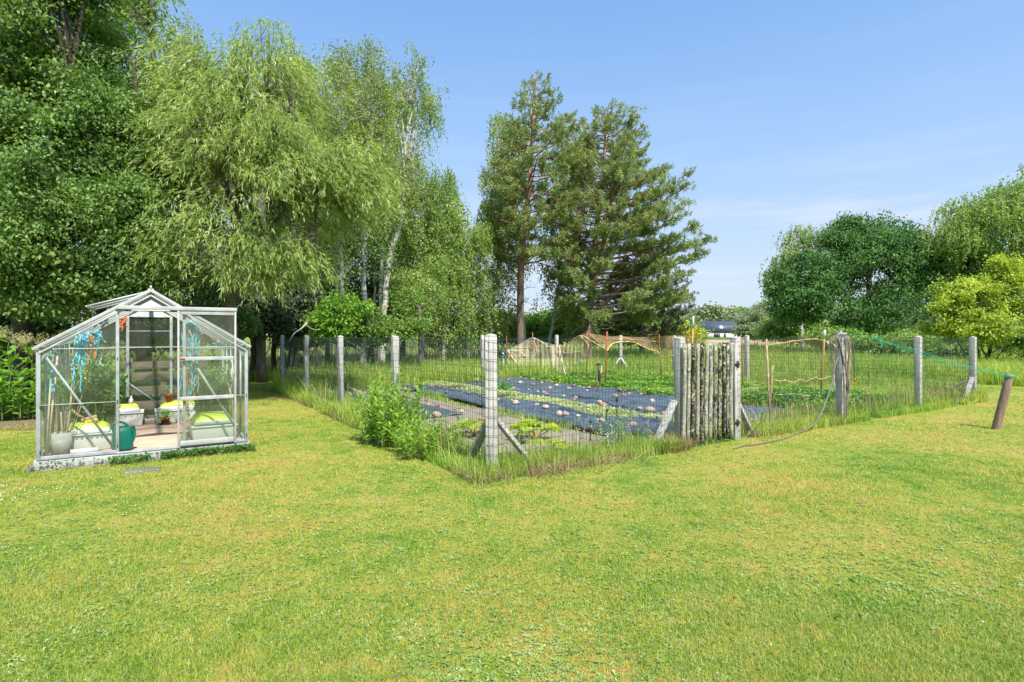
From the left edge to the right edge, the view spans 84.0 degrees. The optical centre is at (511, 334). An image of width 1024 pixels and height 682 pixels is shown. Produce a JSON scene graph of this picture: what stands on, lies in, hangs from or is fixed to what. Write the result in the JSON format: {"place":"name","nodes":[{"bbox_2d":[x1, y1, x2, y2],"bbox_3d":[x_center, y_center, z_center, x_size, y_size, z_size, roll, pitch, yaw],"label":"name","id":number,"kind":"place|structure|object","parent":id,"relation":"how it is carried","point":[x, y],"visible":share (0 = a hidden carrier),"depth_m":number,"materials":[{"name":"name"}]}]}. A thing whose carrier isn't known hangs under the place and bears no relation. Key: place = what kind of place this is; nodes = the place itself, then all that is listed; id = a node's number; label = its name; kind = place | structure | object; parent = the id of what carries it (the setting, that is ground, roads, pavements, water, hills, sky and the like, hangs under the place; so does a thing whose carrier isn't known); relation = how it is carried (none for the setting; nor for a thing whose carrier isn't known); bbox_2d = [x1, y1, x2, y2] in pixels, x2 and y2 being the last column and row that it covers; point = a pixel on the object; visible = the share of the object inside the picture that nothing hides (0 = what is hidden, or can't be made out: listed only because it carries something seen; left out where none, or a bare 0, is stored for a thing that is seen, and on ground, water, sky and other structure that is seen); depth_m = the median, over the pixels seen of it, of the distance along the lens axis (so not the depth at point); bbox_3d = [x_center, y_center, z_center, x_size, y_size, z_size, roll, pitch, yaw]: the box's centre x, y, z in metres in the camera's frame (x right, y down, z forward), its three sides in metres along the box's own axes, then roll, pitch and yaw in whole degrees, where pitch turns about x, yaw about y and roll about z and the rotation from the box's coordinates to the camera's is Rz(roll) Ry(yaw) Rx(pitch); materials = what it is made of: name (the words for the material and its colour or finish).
{"place":"outdoors","nodes":[
{"label":"outdoors","id":0,"kind":"place"},
{"bbox_2d":[0,411,65,429],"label":"bare ground","id":1,"kind":"structure","parent":0,"point":[23,422],"depth_m":9.68,"materials":[{"name":"brown soil"}]},
{"bbox_2d":[0,327,71,421],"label":"plumed shrub","id":2,"kind":"object","parent":1,"relation":"on","point":[22,398],"visible":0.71,"depth_m":10.19,"materials":[{"name":"green plant"}]},
{"bbox_2d":[0,342,581,414],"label":"forest floor","id":3,"kind":"structure","parent":0,"point":[302,360],"depth_m":43.44,"materials":[{"name":"green plant"}]},
{"bbox_2d":[0,308,76,379],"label":"shrub","id":4,"kind":"object","parent":3,"relation":"on","point":[47,330],"visible":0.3,"depth_m":13.10,"materials":[{"name":"green plant"}]},
{"bbox_2d":[0,0,164,404],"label":"broadleaf tree","id":5,"kind":"object","parent":3,"relation":"on","point":[29,226],"visible":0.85,"depth_m":11.15,"materials":[{"name":"green plant"}]},
{"bbox_2d":[89,309,208,371],"bbox_3d":[-8.961,0.392,13.930,2.827,2.237,2.886,0,0,0],"label":"shrub","id":6,"kind":"object","parent":3,"relation":"on","point":[155,339],"visible":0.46,"depth_m":13.37,"materials":[{"name":"green plant"}]},
{"bbox_2d":[86,0,225,360],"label":"poplar tree","id":7,"kind":"object","parent":3,"relation":"on","point":[151,17],"visible":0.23,"depth_m":18.78,"materials":[{"name":"green plant"}]},
{"bbox_2d":[121,163,247,305],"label":"woodland tree","id":8,"kind":"object","parent":3,"relation":"on","point":[200,294],"visible":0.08,"depth_m":24.73,"materials":[{"name":"green plant"}]},
{"bbox_2d":[145,9,233,295],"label":"birch tree","id":9,"kind":"object","parent":3,"relation":"on","point":[194,36],"visible":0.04,"depth_m":19.77,"materials":[{"name":"green plant"}]},
{"bbox_2d":[219,196,293,379],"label":"slender tree","id":10,"kind":"object","parent":3,"relation":"on","point":[253,342],"visible":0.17,"depth_m":18.89,"materials":[{"name":"green plant"}]},
{"bbox_2d":[245,189,308,374],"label":"slender tree","id":11,"kind":"object","parent":3,"relation":"on","point":[273,355],"visible":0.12,"depth_m":19.91,"materials":[{"name":"green plant"}]},
{"bbox_2d":[248,29,330,371],"bbox_3d":[-8.149,-4.785,21.035,3.158,12.780,3.444,0,0,29],"label":"birch tree","id":12,"kind":"object","parent":3,"relation":"on","point":[299,101],"visible":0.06,"depth_m":20.81,"materials":[{"name":"green plant"}]},
{"bbox_2d":[266,263,333,370],"bbox_3d":[-7.594,-0.554,19.440,3.499,4.123,2.956,0,0,0],"label":"shrub","id":13,"kind":"object","parent":3,"relation":"on","point":[301,297],"visible":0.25,"depth_m":18.98,"materials":[{"name":"green plant"}]},
{"bbox_2d":[272,326,347,365],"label":"shrub","id":14,"kind":"object","parent":3,"relation":"on","point":[304,333],"visible":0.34,"depth_m":19.27,"materials":[{"name":"green plant"}]},
{"bbox_2d":[310,40,359,363],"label":"birch tree","id":15,"kind":"object","parent":3,"relation":"on","point":[322,92],"visible":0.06,"depth_m":25.70,"materials":[{"name":"green plant"}]},
{"bbox_2d":[307,38,375,298],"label":"birch tree","id":16,"kind":"object","parent":3,"relation":"on","point":[341,73],"visible":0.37,"depth_m":23.60,"materials":[{"name":"green plant"}]},
{"bbox_2d":[294,226,388,361],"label":"woodland tree","id":17,"kind":"object","parent":3,"relation":"on","point":[331,287],"visible":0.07,"depth_m":30.94,"materials":[{"name":"green plant"}]},
{"bbox_2d":[330,311,393,361],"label":"shrub","id":18,"kind":"object","parent":3,"relation":"on","point":[357,335],"visible":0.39,"depth_m":22.34,"materials":[{"name":"green plant"}]},
{"bbox_2d":[318,157,416,359],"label":"woodland tree","id":19,"kind":"object","parent":3,"relation":"on","point":[369,286],"visible":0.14,"depth_m":31.77,"materials":[{"name":"green plant"}]},
{"bbox_2d":[332,33,408,364],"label":"birch tree","id":20,"kind":"object","parent":3,"relation":"on","point":[371,75],"visible":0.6,"depth_m":22.14,"materials":[{"name":"green plant"}]},
{"bbox_2d":[366,60,419,359],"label":"birch tree","id":21,"kind":"object","parent":3,"relation":"on","point":[395,77],"visible":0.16,"depth_m":27.70,"materials":[{"name":"green plant"}]},
{"bbox_2d":[358,176,451,357],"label":"woodland tree","id":22,"kind":"object","parent":3,"relation":"on","point":[395,264],"visible":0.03,"depth_m":35.27,"materials":[{"name":"green plant"}]},
{"bbox_2d":[367,37,450,362],"bbox_3d":[-4.788,-5.510,25.125,3.553,14.222,4.108,0,0,-42],"label":"birch tree","id":23,"kind":"object","parent":3,"relation":"on","point":[413,162],"visible":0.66,"depth_m":24.83,"materials":[{"name":"green plant"}]},
{"bbox_2d":[385,249,458,360],"bbox_3d":[-3.887,-1.240,24.465,3.140,5.503,3.950,0,0,0],"label":"hazel bush","id":24,"kind":"object","parent":3,"relation":"on","point":[430,271],"visible":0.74,"depth_m":24.41,"materials":[{"name":"green plant"}]},
{"bbox_2d":[388,162,461,359],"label":"birch tree","id":25,"kind":"object","parent":3,"relation":"on","point":[421,248],"visible":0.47,"depth_m":27.50,"materials":[{"name":"green plant"}]},
{"bbox_2d":[414,165,478,361],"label":"birch tree","id":26,"kind":"object","parent":3,"relation":"on","point":[458,218],"visible":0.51,"depth_m":27.92,"materials":[{"name":"green plant"}]},
{"bbox_2d":[440,211,504,359],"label":"birch tree","id":27,"kind":"object","parent":3,"relation":"on","point":[480,244],"visible":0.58,"depth_m":29.06,"materials":[{"name":"green plant"}]},
{"bbox_2d":[472,110,521,345],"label":"birch tree","id":28,"kind":"object","parent":3,"relation":"on","point":[499,247],"visible":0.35,"depth_m":32.52,"materials":[{"name":"green plant"}]},
{"bbox_2d":[487,110,539,354],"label":"tree","id":29,"kind":"object","parent":3,"relation":"on","point":[504,130],"visible":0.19,"depth_m":34.66,"materials":[{"name":"green plant"}]},
{"bbox_2d":[479,69,593,358],"bbox_3d":[1.275,-6.425,31.007,6.300,15.872,7.254,0,0,0],"label":"pine tree","id":30,"kind":"object","parent":3,"relation":"on","point":[563,162],"visible":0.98,"depth_m":29.84,"materials":[{"name":"green plant"}]},
{"bbox_2d":[525,308,565,347],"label":"shrub","id":31,"kind":"object","parent":3,"relation":"on","point":[532,322],"visible":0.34,"depth_m":41.23,"materials":[{"name":"green plant"}]},
{"bbox_2d":[524,118,600,357],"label":"birch tree","id":32,"kind":"object","parent":3,"relation":"on","point":[546,268],"visible":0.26,"depth_m":34.98,"materials":[{"name":"green plant"}]},
{"bbox_2d":[533,303,605,354],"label":"shrub","id":33,"kind":"object","parent":3,"relation":"on","point":[559,330],"visible":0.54,"depth_m":39.27,"materials":[{"name":"green plant"}]},
{"bbox_2d":[543,97,718,358],"bbox_3d":[6.403,-5.821,32.314,9.208,14.643,8.165,0,0,0],"label":"pine tree","id":34,"kind":"object","parent":3,"relation":"on","point":[634,223],"visible":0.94,"depth_m":30.68,"materials":[{"name":"green plant"}]},
{"bbox_2d":[0,381,1023,681],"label":"lawn","id":35,"kind":"structure","parent":0,"point":[866,445],"depth_m":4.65,"materials":[{"name":"green plant"}]},
{"bbox_2d":[56,340,151,423],"bbox_3d":[-6.650,0.778,9.299,1.318,1.447,1.268,0,0,27],"label":"plumed shrub","id":36,"kind":"object","parent":35,"relation":"on","point":[149,383],"visible":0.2,"depth_m":9.20,"materials":[{"name":"green plant"}]},
{"bbox_2d":[4,40,219,371],"bbox_3d":[-8.420,-2.724,12.505,3.949,8.672,4.895,0,0,0],"label":"broadleaf tree","id":37,"kind":"object","parent":35,"relation":"on","point":[115,99],"visible":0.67,"depth_m":11.45,"materials":[{"name":"green plant"}]},
{"bbox_2d":[8,442,257,473],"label":"sill weeds","id":38,"kind":"object","parent":35,"relation":"on","point":[165,455],"visible":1,"depth_m":6.89,"materials":[{"name":"green plant"}]},
{"bbox_2d":[25,285,250,472],"bbox_3d":[-5.100,0.461,7.982,2.268,2.112,2.885,0,0,-32],"label":"greenhouse","id":39,"kind":"object","parent":35,"relation":"on","point":[153,436],"visible":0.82,"depth_m":7.08,"materials":[{"name":"metal"}]},
{"bbox_2d":[51,431,71,455],"bbox_3d":[-5.201,1.254,6.569,0.200,0.254,0.200,0,0,-33],"label":"concrete pot","id":40,"kind":"object","parent":39,"relation":"on","point":[61,443],"visible":0.91,"depth_m":6.49,"materials":[{"name":"grey concrete"}]},
{"bbox_2d":[71,331,86,392],"bbox_3d":[-5.037,0.319,6.617,0.147,0.729,0.154,0,0,-33],"label":"twine hank","id":41,"kind":"object","parent":39,"relation":"hanging from","point":[79,338],"visible":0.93,"depth_m":6.60,"materials":[{"name":"teal fabric"}]},
{"bbox_2d":[72,425,114,449],"bbox_3d":[-5.227,1.280,7.038,0.497,0.204,0.693,0,0,-33],"label":"planter box","id":42,"kind":"object","parent":39,"relation":"on","point":[91,440],"visible":0.4,"depth_m":6.79,"materials":[{"name":"white plastic"}]},
{"bbox_2d":[69,418,110,434],"bbox_3d":[-5.222,1.109,7.029,0.432,0.143,0.603,0,0,-34],"label":"compost bag","id":43,"kind":"object","parent":42,"relation":"on","point":[81,427],"visible":0.61,"depth_m":6.83,"materials":[{"name":"plastic"}]},
{"bbox_2d":[53,351,132,422],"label":"tomato plant","id":44,"kind":"object","parent":43,"relation":"on","point":[107,394],"visible":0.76,"depth_m":7.05,"materials":[{"name":"green plant"}]},
{"bbox_2d":[111,421,135,450],"bbox_3d":[-4.656,1.198,6.811,0.144,0.344,0.243,0,0,43],"label":"watering can","id":45,"kind":"object","parent":39,"relation":"on","point":[127,434],"visible":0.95,"depth_m":6.78,"materials":[{"name":"green plastic"}]},
{"bbox_2d":[115,409,143,426],"bbox_3d":[-6.061,1.280,8.663,0.778,0.204,0.415,0,0,-33],"label":"planter box","id":46,"kind":"object","parent":39,"relation":"on","point":[133,418],"visible":0.41,"depth_m":8.63,"materials":[{"name":"white plastic"}]},
{"bbox_2d":[125,379,190,414],"bbox_3d":[-5.902,1.080,9.642,1.100,0.750,0.021,0,0,-33],"label":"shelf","id":47,"kind":"object","parent":39,"relation":"in","point":[154,397],"depth_m":9.55,"materials":[{"name":"wood"}]},
{"bbox_2d":[180,320,200,401],"bbox_3d":[-4.061,0.333,7.179,0.244,1.040,0.158,0,0,-32],"label":"twine hank","id":48,"kind":"object","parent":39,"relation":"hanging from","point":[191,326],"visible":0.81,"depth_m":7.18,"materials":[{"name":"teal fabric"}]},
{"bbox_2d":[177,310,235,447],"bbox_3d":[-3.823,0.542,7.138,0.652,1.685,0.034,0,0,-33],"label":"sliding door","id":49,"kind":"structure","parent":39,"relation":"in","point":[224,439],"depth_m":7.10,"materials":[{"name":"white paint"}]},
{"bbox_2d":[188,419,237,439],"bbox_3d":[-4.111,1.280,7.796,0.540,0.204,0.950,0,0,-33],"label":"planter box","id":50,"kind":"object","parent":39,"relation":"on","point":[210,431],"visible":0.63,"depth_m":7.41,"materials":[{"name":"white plastic"}]},
{"bbox_2d":[191,409,233,425],"bbox_3d":[-4.105,1.109,7.787,0.470,0.142,0.830,0,0,-32],"label":"compost bag","id":51,"kind":"object","parent":50,"relation":"on","point":[205,418],"visible":0.86,"depth_m":7.50,"materials":[{"name":"yellow plastic"}]},
{"bbox_2d":[182,349,243,412],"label":"tomato plant","id":52,"kind":"object","parent":51,"relation":"on","point":[206,405],"visible":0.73,"depth_m":7.88,"materials":[{"name":"green plant"}]},
{"bbox_2d":[119,360,207,418],"bbox_3d":[-5.848,0.960,9.557,1.300,1.040,0.121,0,0,-33],"label":"pallet","id":53,"kind":"object","parent":35,"relation":"on","point":[162,375],"visible":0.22,"depth_m":9.43,"materials":[{"name":"brown wood"}]},
{"bbox_2d":[168,197,244,351],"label":"slender tree","id":54,"kind":"object","parent":35,"relation":"on","point":[192,282],"visible":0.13,"depth_m":15.93,"materials":[{"name":"green plant"}]},
{"bbox_2d":[176,297,269,381],"bbox_3d":[-8.261,0.247,15.406,3.078,2.538,2.489,0,0,17],"label":"shrub","id":55,"kind":"object","parent":35,"relation":"on","point":[248,325],"visible":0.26,"depth_m":15.18,"materials":[{"name":"green plant"}]},
{"bbox_2d":[213,268,302,381],"bbox_3d":[-7.935,-0.358,18.040,3.035,3.737,2.779,0,0,0],"label":"shrub","id":56,"kind":"object","parent":35,"relation":"on","point":[279,318],"visible":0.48,"depth_m":17.52,"materials":[{"name":"green plant"}]},
{"bbox_2d":[210,17,335,382],"bbox_3d":[-8.071,-4.162,18.001,5.385,11.543,3.521,0,0,0],"label":"willow tree","id":57,"kind":"object","parent":35,"relation":"on","point":[261,365],"visible":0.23,"depth_m":17.85,"materials":[{"name":"green plant"}]},
{"bbox_2d":[991,374,1013,429],"bbox_3d":[7.761,1.089,9.008,0.289,0.950,0.117,0,0,38],"label":"wooden stake","id":58,"kind":"object","parent":35,"relation":"on","point":[997,422],"visible":0.81,"depth_m":8.97,"materials":[{"name":"brown wood"}]},
{"bbox_2d":[3,0,1023,334],"label":"sky","id":59,"kind":"structure","parent":0,"point":[785,112],"materials":[{"name":"blue"}]},
{"bbox_2d":[365,382,864,455],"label":"garden soil","id":60,"kind":"structure","parent":0,"point":[506,420],"depth_m":9.29,"materials":[{"name":"brown soil"}]},
{"bbox_2d":[349,367,431,448],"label":"bush","id":61,"kind":"object","parent":60,"relation":"on","point":[377,421],"visible":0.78,"depth_m":7.80,"materials":[{"name":"green plant"}]},
{"bbox_2d":[382,408,463,460],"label":"pea plant","id":62,"kind":"object","parent":60,"relation":"on","point":[405,443],"visible":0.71,"depth_m":7.04,"materials":[{"name":"green plant"}]},
{"bbox_2d":[510,419,561,438],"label":"rhubarb plant","id":63,"kind":"object","parent":60,"relation":"on","point":[537,425],"visible":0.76,"depth_m":7.97,"materials":[{"name":"green plant"}]},
{"bbox_2d":[402,384,673,436],"bbox_3d":[-0.104,1.383,11.719,1.164,0.223,8.954,0,0,-32],"label":"landscape fabric","id":64,"kind":"object","parent":60,"relation":"on","point":[527,408],"visible":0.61,"depth_m":10.17,"materials":[{"name":"grey fabric"}]},
{"bbox_2d":[423,380,673,421],"bbox_3d":[0.022,1.414,13.401,1.077,0.194,10.722,0,0,-32],"label":"pale ground cover","id":65,"kind":"object","parent":60,"relation":"on","point":[593,408],"visible":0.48,"depth_m":11.85,"materials":[{"name":"green plant"}]},
{"bbox_2d":[458,382,712,419],"bbox_3d":[0.771,1.455,13.870,1.058,0.066,10.458,0,0,-32],"label":"landscape fabric","id":66,"kind":"object","parent":60,"relation":"on","point":[594,401],"visible":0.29,"depth_m":12.57,"materials":[{"name":"grey fabric"}]},
{"bbox_2d":[589,408,647,449],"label":"weed plant","id":67,"kind":"object","parent":60,"relation":"on","point":[621,431],"visible":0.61,"depth_m":7.32,"materials":[{"name":"green plant"}]},
{"bbox_2d":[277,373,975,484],"bbox_3d":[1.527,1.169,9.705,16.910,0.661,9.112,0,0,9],"label":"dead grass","id":68,"kind":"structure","parent":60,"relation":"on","point":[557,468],"depth_m":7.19,"materials":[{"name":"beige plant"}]},
{"bbox_2d":[471,377,787,420],"bbox_3d":[1.750,1.411,14.505,1.657,0.131,10.843,0,0,-33],"label":"landscape fabric","id":69,"kind":"object","parent":60,"relation":"on","point":[584,393],"visible":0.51,"depth_m":13.54,"materials":[{"name":"grey fabric"}]},
{"bbox_2d":[515,369,903,407],"bbox_3d":[4.405,1.364,15.599,4.118,0.339,10.190,0,0,-33],"label":"strawberry bed","id":70,"kind":"object","parent":60,"relation":"on","point":[624,378],"visible":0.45,"depth_m":15.19,"materials":[{"name":"green plant"}]},
{"bbox_2d":[745,389,874,407],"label":"broadleaf plants","id":71,"kind":"object","parent":60,"relation":"on","point":[795,396],"visible":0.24,"depth_m":11.79,"materials":[{"name":"green plant"}]},
{"bbox_2d":[240,335,1023,485],"bbox_3d":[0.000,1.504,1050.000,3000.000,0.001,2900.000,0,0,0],"label":"ground","id":72,"kind":"structure","parent":0,"point":[247,339],"depth_m":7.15,"materials":[{"name":"green plant"}]},
{"bbox_2d":[97,12,417,396],"bbox_3d":[-5.729,-2.875,12.777,7.004,8.966,5.153,0,0,0],"label":"willow tree","id":73,"kind":"object","parent":72,"relation":"on","point":[280,171],"visible":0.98,"depth_m":12.18,"materials":[{"name":"green plant"}]},
{"bbox_2d":[300,287,385,368],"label":"oak sapling","id":74,"kind":"object","parent":72,"relation":"on","point":[326,317],"visible":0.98,"depth_m":17.53,"materials":[{"name":"green plant"}]},
{"bbox_2d":[323,202,409,366],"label":"slender tree","id":75,"kind":"object","parent":72,"relation":"on","point":[378,252],"visible":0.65,"depth_m":20.88,"materials":[{"name":"green plant"}]},
{"bbox_2d":[280,335,483,464],"bbox_3d":[-3.092,0.800,11.009,0.699,1.601,11.326,0,0,-32],"label":"wire fence","id":76,"kind":"object","parent":72,"relation":"on","point":[394,346],"visible":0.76,"depth_m":9.04,"materials":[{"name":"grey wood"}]},
{"bbox_2d":[357,281,443,362],"bbox_3d":[-3.870,-0.266,20.995,3.347,3.554,3.495,0,0,0],"label":"hazel bush","id":77,"kind":"object","parent":72,"relation":"on","point":[406,307],"visible":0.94,"depth_m":20.46,"materials":[{"name":"green plant"}]},
{"bbox_2d":[284,335,625,379],"bbox_3d":[-0.998,0.800,19.069,12.548,1.601,0.698,0,0,-29],"label":"wire fence","id":78,"kind":"object","parent":72,"relation":"on","point":[481,337],"visible":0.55,"depth_m":18.81,"materials":[{"name":"grey metal"}]},
{"bbox_2d":[507,334,588,371],"bbox_3d":[1.481,0.731,19.165,1.583,1.596,5.761,0,0,-19],"label":"garden net","id":79,"kind":"object","parent":78,"relation":"attached to","point":[560,352],"visible":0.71,"depth_m":20.32,"materials":[{"name":"beige fabric"}]},
{"bbox_2d":[0,340,1023,398],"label":"meadow grass","id":80,"kind":"structure","parent":72,"relation":"on","point":[1001,364],"depth_m":19.96,"materials":[{"name":"green plant"}]},
{"bbox_2d":[466,333,684,470],"bbox_3d":[0.980,0.792,6.807,3.088,1.616,0.685,0,0,-22],"label":"wire fence","id":81,"kind":"object","parent":72,"relation":"on","point":[493,424],"visible":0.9,"depth_m":6.41,"materials":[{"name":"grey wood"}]},
{"bbox_2d":[681,342,739,444],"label":"picket gate","id":82,"kind":"structure","parent":81,"relation":"attached to","point":[727,385],"depth_m":7.77,"materials":[{"name":"wood"}]},
{"bbox_2d":[592,309,661,349],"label":"shrub","id":83,"kind":"object","parent":72,"relation":"on","point":[626,333],"visible":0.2,"depth_m":41.25,"materials":[{"name":"green plant"}]},
{"bbox_2d":[593,236,699,354],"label":"pine tree","id":84,"kind":"object","parent":72,"relation":"on","point":[668,325],"visible":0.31,"depth_m":35.03,"materials":[{"name":"green plant"}]},
{"bbox_2d":[662,326,712,350],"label":"shrub","id":85,"kind":"object","parent":72,"relation":"on","point":[697,332],"visible":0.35,"depth_m":35.89,"materials":[{"name":"green plant"}]},
{"bbox_2d":[694,301,739,320],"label":"distant tree","id":86,"kind":"object","parent":72,"relation":"on","point":[715,313],"visible":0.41,"depth_m":231.22,"materials":[{"name":"green plant"}]},
{"bbox_2d":[728,299,772,345],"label":"silver willow","id":87,"kind":"object","parent":72,"relation":"on","point":[743,321],"visible":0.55,"depth_m":59.03,"materials":[{"name":"green plant"}]},
{"bbox_2d":[747,312,833,349],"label":"shrub","id":88,"kind":"object","parent":72,"relation":"on","point":[772,331],"visible":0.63,"depth_m":49.12,"materials":[{"name":"green plant"}]},
{"bbox_2d":[622,335,968,390],"bbox_3d":[7.315,0.805,17.577,0.124,1.591,11.239,0,0,-33],"label":"wire fence","id":89,"kind":"object","parent":72,"relation":"on","point":[746,337],"visible":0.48,"depth_m":16.45,"materials":[{"name":"grey metal"}]},
{"bbox_2d":[757,221,834,349],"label":"birch tree","id":90,"kind":"object","parent":72,"relation":"on","point":[789,243],"visible":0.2,"depth_m":44.69,"materials":[{"name":"green plant"}]},
{"bbox_2d":[791,324,867,352],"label":"shrub","id":91,"kind":"object","parent":72,"relation":"on","point":[817,334],"visible":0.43,"depth_m":32.50,"materials":[{"name":"green plant"}]},
{"bbox_2d":[729,335,977,439],"bbox_3d":[6.614,0.800,10.806,8.568,1.601,0.834,0,0,-32],"label":"wire fence","id":92,"kind":"object","parent":72,"relation":"on","point":[971,379],"visible":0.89,"depth_m":9.88,"materials":[{"name":"grey wood"}]},
{"bbox_2d":[733,333,855,449],"bbox_3d":[4.350,0.727,8.639,3.808,1.544,0.210,0,0,-39],"label":"garden hose","id":93,"kind":"object","parent":92,"relation":"hanging from","point":[845,366],"visible":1,"depth_m":9.55,"materials":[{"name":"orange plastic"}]},
{"bbox_2d":[827,334,850,406],"bbox_3d":[5.716,0.636,9.937,0.316,1.356,0.422,0,0,44],"label":"garden net","id":94,"kind":"object","parent":92,"relation":"hanging from","point":[831,354],"visible":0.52,"depth_m":9.95,"materials":[{"name":"beige fabric"}]},
{"bbox_2d":[759,210,985,334],"bbox_3d":[23.882,-3.455,37.533,16.735,10.174,8.366,0,0,0],"label":"oak tree","id":95,"kind":"object","parent":72,"relation":"on","point":[860,249],"visible":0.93,"depth_m":36.06,"materials":[{"name":"green plant"}]},
{"bbox_2d":[846,333,913,356],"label":"shrub","id":96,"kind":"object","parent":72,"relation":"on","point":[858,346],"visible":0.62,"depth_m":29.17,"materials":[{"name":"green plant"}]},
{"bbox_2d":[881,325,943,356],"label":"shrub","id":97,"kind":"object","parent":72,"relation":"on","point":[908,334],"visible":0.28,"depth_m":29.71,"materials":[{"name":"green plant"}]},
{"bbox_2d":[909,336,987,359],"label":"shrub","id":98,"kind":"object","parent":72,"relation":"on","point":[950,349],"visible":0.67,"depth_m":26.11,"materials":[{"name":"green plant"}]},
{"bbox_2d":[914,251,1023,360],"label":"lime bush","id":99,"kind":"object","parent":72,"relation":"on","point":[965,317],"visible":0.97,"depth_m":22.10,"materials":[{"name":"green plant"}]},
{"bbox_2d":[914,163,1023,352],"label":"birch tree","id":100,"kind":"object","parent":72,"relation":"on","point":[984,224],"visible":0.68,"depth_m":35.14,"materials":[{"name":"green plant"}]},
{"bbox_2d":[984,288,1023,360],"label":"shrub","id":101,"kind":"object","parent":72,"relation":"on","point":[1018,347],"visible":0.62,"depth_m":21.60,"materials":[{"name":"green plant"}]},
{"bbox_2d":[698,321,743,338],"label":"house","id":102,"kind":"structure","parent":0,"point":[723,328],"depth_m":186.15,"materials":[{"name":"tile"}]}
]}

